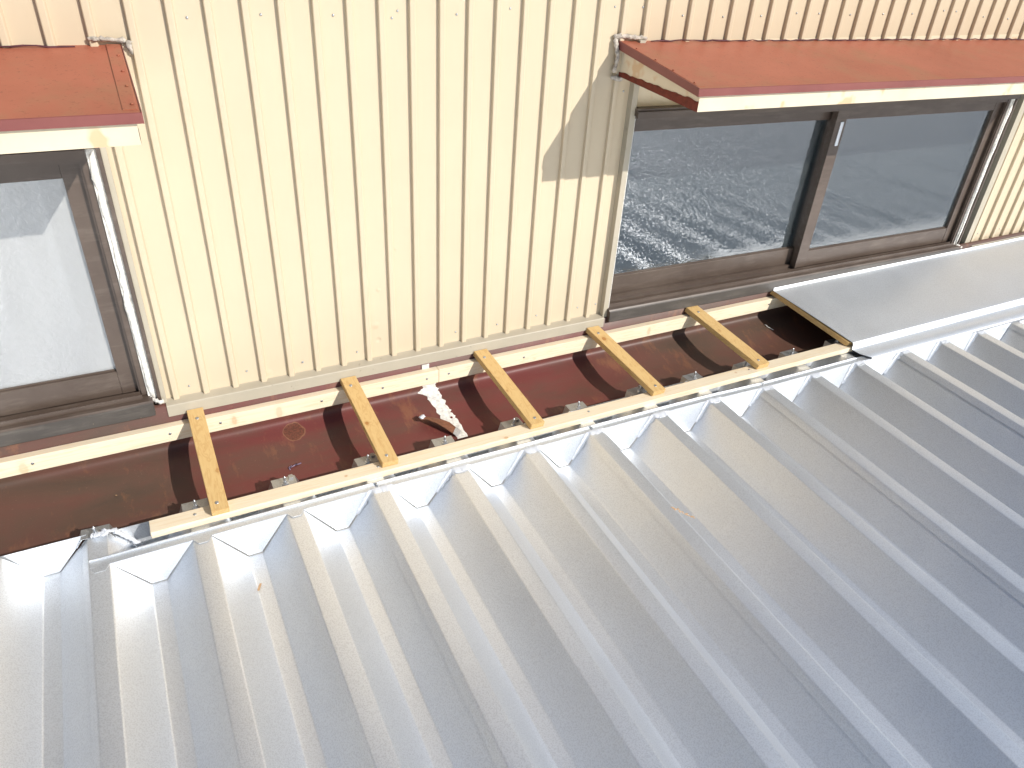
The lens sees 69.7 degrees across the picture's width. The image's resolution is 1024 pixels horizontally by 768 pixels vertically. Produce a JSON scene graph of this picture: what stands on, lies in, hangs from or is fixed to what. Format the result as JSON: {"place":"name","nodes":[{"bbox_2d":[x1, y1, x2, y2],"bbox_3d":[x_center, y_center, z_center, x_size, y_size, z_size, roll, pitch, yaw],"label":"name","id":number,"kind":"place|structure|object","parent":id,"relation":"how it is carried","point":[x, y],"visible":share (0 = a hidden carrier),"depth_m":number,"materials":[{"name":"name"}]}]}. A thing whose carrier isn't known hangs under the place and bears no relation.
{"place":"outdoors","nodes":[
{"label":"outdoors","id":0,"kind":"place"},
{"bbox_2d":[0,320,1023,767],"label":"metal roof","id":1,"kind":"structure","parent":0,"point":[828,574],"depth_m":1.51,"materials":[{"name":"silver metal"}]},
{"bbox_2d":[77,524,116,547],"bbox_3d":[-0.890,0.318,1.567,0.079,0.044,0.042,-13,37,-24],"label":"roof bolt","id":2,"kind":"object","parent":1,"relation":"on","point":[93,532],"visible":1,"depth_m":1.56,"materials":[{"name":"metal"}]},
{"bbox_2d":[179,498,208,512],"bbox_3d":[-0.712,0.272,1.651,0.079,0.044,0.031,-13,37,-24],"label":"roof bolt","id":3,"kind":"object","parent":1,"relation":"on","point":[193,504],"visible":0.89,"depth_m":1.65,"materials":[{"name":"metal"}]},
{"bbox_2d":[88,483,373,582],"bbox_3d":[-0.592,0.338,1.627,0.598,0.082,0.040,-13,37,-24],"label":"closure flashing","id":4,"kind":"object","parent":1,"relation":"attached to","point":[157,561],"visible":1,"depth_m":1.61,"materials":[{"name":"silver metal"}]},
{"bbox_2d":[268,474,299,489],"bbox_3d":[-0.537,0.230,1.730,0.079,0.044,0.031,-13,37,-24],"label":"roof bolt","id":5,"kind":"object","parent":1,"relation":"on","point":[285,481],"visible":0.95,"depth_m":1.73,"materials":[{"name":"metal"}]},
{"bbox_2d":[352,453,378,467],"bbox_3d":[-0.357,0.187,1.811,0.079,0.044,0.033,-13,37,-24],"label":"metal bracket","id":6,"kind":"object","parent":1,"relation":"on","point":[366,460],"visible":0.92,"depth_m":1.81,"materials":[{"name":"metal"}]},
{"bbox_2d":[429,436,454,447],"bbox_3d":[-0.178,0.147,1.895,0.079,0.044,0.031,-11,36,-22],"label":"metal bracket","id":7,"kind":"object","parent":1,"relation":"on","point":[444,440],"visible":0.95,"depth_m":1.89,"materials":[{"name":"metal"}]},
{"bbox_2d":[149,342,852,537],"bbox_3d":[1.645,-0.249,2.678,5.436,0.018,0.040,-13,37,-24],"label":"timber batten","id":8,"kind":"object","parent":1,"relation":"on","point":[174,523],"visible":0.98,"depth_m":1.86,"materials":[{"name":"brown wood"}]},
{"bbox_2d":[187,407,229,515],"bbox_3d":[-0.702,0.173,1.693,0.039,0.094,0.303,-13,37,-24],"label":"crosspiece","id":9,"kind":"object","parent":8,"relation":"on","point":[214,486],"visible":1,"depth_m":1.68,"materials":[{"name":"yellow wood"}]},
{"bbox_2d":[340,376,397,467],"bbox_3d":[-0.363,0.090,1.853,0.041,0.091,0.294,-15,37,-26],"label":"crosspiece","id":10,"kind":"object","parent":8,"relation":"on","point":[385,453],"visible":1,"depth_m":1.84,"materials":[{"name":"yellow wood"}]},
{"bbox_2d":[473,349,544,428],"bbox_3d":[-0.012,0.009,2.014,0.040,0.091,0.300,-18,39,-30],"label":"crosspiece","id":11,"kind":"object","parent":8,"relation":"on","point":[530,416],"visible":1,"depth_m":2.00,"materials":[{"name":"yellow wood"}]},
{"bbox_2d":[586,326,665,395],"bbox_3d":[0.332,-0.072,2.173,0.042,0.090,0.303,-21,40,-33],"label":"crosspiece","id":12,"kind":"object","parent":8,"relation":"on","point":[629,364],"visible":1,"depth_m":2.16,"materials":[{"name":"yellow wood"}]},
{"bbox_2d":[685,306,769,368],"bbox_3d":[0.678,-0.151,2.331,0.045,0.091,0.310,-23,41,-35],"label":"crosspiece","id":13,"kind":"object","parent":8,"relation":"on","point":[732,341],"visible":1,"depth_m":2.32,"materials":[{"name":"yellow wood"}]},
{"bbox_2d":[770,291,852,345],"bbox_3d":[1.016,-0.229,2.485,0.040,0.091,0.315,-25,43,-37],"label":"crosspiece","id":14,"kind":"object","parent":8,"relation":"on","point":[827,329],"visible":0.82,"depth_m":2.46,"materials":[{"name":"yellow wood"}]},
{"bbox_2d":[498,417,522,430],"bbox_3d":[0.001,0.105,1.977,0.079,0.044,0.032,-13,37,-24],"label":"metal bracket","id":15,"kind":"object","parent":1,"relation":"on","point":[515,421],"visible":0.96,"depth_m":1.97,"materials":[{"name":"metal"}]},
{"bbox_2d":[356,382,764,513],"bbox_3d":[0.199,0.160,1.981,1.273,0.083,0.042,-13,36,-24],"label":"closure flashing","id":16,"kind":"object","parent":1,"relation":"attached to","point":[424,486],"visible":0.98,"depth_m":1.94,"materials":[{"name":"metal"}]},
{"bbox_2d":[563,401,587,412],"bbox_3d":[0.181,0.062,2.058,0.079,0.044,0.031,-11,36,-22],"label":"roof bolt","id":17,"kind":"object","parent":1,"relation":"on","point":[578,405],"visible":0.96,"depth_m":2.06,"materials":[{"name":"metal"}]},
{"bbox_2d":[625,385,646,396],"bbox_3d":[0.367,0.018,2.143,0.079,0.044,0.033,-13,37,-24],"label":"roof bolt","id":18,"kind":"object","parent":1,"relation":"on","point":[639,389],"visible":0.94,"depth_m":2.14,"materials":[{"name":"metal"}]},
{"bbox_2d":[672,507,693,517],"bbox_3d":[0.405,0.304,1.740,0.062,0.003,0.010,23,37,26],"label":"sawdust","id":19,"kind":"object","parent":1,"relation":"on","point":[682,512],"visible":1,"depth_m":1.74,"materials":[{"name":"brown wood"}]},
{"bbox_2d":[680,371,702,382],"bbox_3d":[0.547,-0.023,2.226,0.079,0.044,0.033,-13,37,-24],"label":"roof bolt","id":20,"kind":"object","parent":1,"relation":"on","point":[691,376],"visible":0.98,"depth_m":2.22,"materials":[{"name":"metal"}]},
{"bbox_2d":[732,361,749,369],"bbox_3d":[0.728,-0.060,2.312,0.079,0.044,0.031,-15,37,-26],"label":"roof bolt","id":21,"kind":"object","parent":1,"relation":"on","point":[741,365],"visible":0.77,"depth_m":2.31,"materials":[{"name":"metal"}]},
{"bbox_2d":[778,348,797,357],"bbox_3d":[0.905,-0.101,2.393,0.079,0.044,0.032,-13,37,-24],"label":"roof bolt","id":22,"kind":"object","parent":1,"relation":"on","point":[787,353],"visible":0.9,"depth_m":2.39,"materials":[{"name":"metal"}]},
{"bbox_2d":[823,338,838,346],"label":"roof bolt","id":23,"kind":"object","parent":1,"relation":"on","point":[831,341],"visible":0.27,"depth_m":2.47,"materials":[{"name":"metal"}]},
{"bbox_2d":[749,318,1023,406],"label":"closure flashing","id":24,"kind":"object","parent":1,"relation":"attached to","point":[837,374],"visible":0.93,"depth_m":2.36,"materials":[{"name":"metal"}]},
{"label":"ground","id":25,"kind":"structure","parent":0,"visible":0},
{"bbox_2d":[0,0,1023,446],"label":"building","id":26,"kind":"structure","parent":25,"relation":"on","point":[244,200],"depth_m":1.81,"materials":[{"name":"beige paint"}]},
{"bbox_2d":[0,181,93,387],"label":"curtain","id":27,"kind":"object","parent":26,"relation":"hanging from","point":[36,301],"visible":0.74,"depth_m":1.67,"materials":[{"name":"white fabric"}]},
{"bbox_2d":[0,147,166,446],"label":"window","id":28,"kind":"structure","parent":26,"relation":"in","point":[77,187],"depth_m":1.63,"materials":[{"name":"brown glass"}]},
{"bbox_2d":[0,231,1023,562],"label":"gutter","id":29,"kind":"object","parent":26,"relation":"attached to","point":[76,499],"visible":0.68,"depth_m":1.92,"materials":[{"name":"red metal"}]},
{"bbox_2d":[0,367,438,478],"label":"timber batten","id":30,"kind":"object","parent":29,"relation":"on","point":[28,462],"visible":1,"depth_m":1.79,"materials":[{"name":"brown wood"}]},
{"bbox_2d":[418,415,460,435],"bbox_3d":[-0.195,0.107,1.995,0.118,0.030,0.036,14,34,15],"label":"torn flashing","id":31,"kind":"object","parent":29,"relation":"on","point":[451,428],"visible":1,"depth_m":1.99,"materials":[{"name":"brown metal"}]},
{"bbox_2d":[436,296,786,381],"bbox_3d":[1.869,-0.507,3.002,4.667,0.041,0.022,-13,37,-24],"label":"timber batten","id":32,"kind":"object","parent":29,"relation":"on","point":[455,370],"visible":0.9,"depth_m":2.26,"materials":[{"name":"brown wood"}]},
{"bbox_2d":[599,34,1023,321],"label":"window","id":33,"kind":"structure","parent":26,"relation":"in","point":[710,206],"depth_m":2.43,"materials":[{"name":"clear glass"}]},
{"bbox_2d":[774,237,1023,358],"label":"cover flashing","id":34,"kind":"object","parent":26,"relation":"attached to","point":[878,311],"visible":1,"depth_m":2.65,"materials":[{"name":"metal"}]}
]}

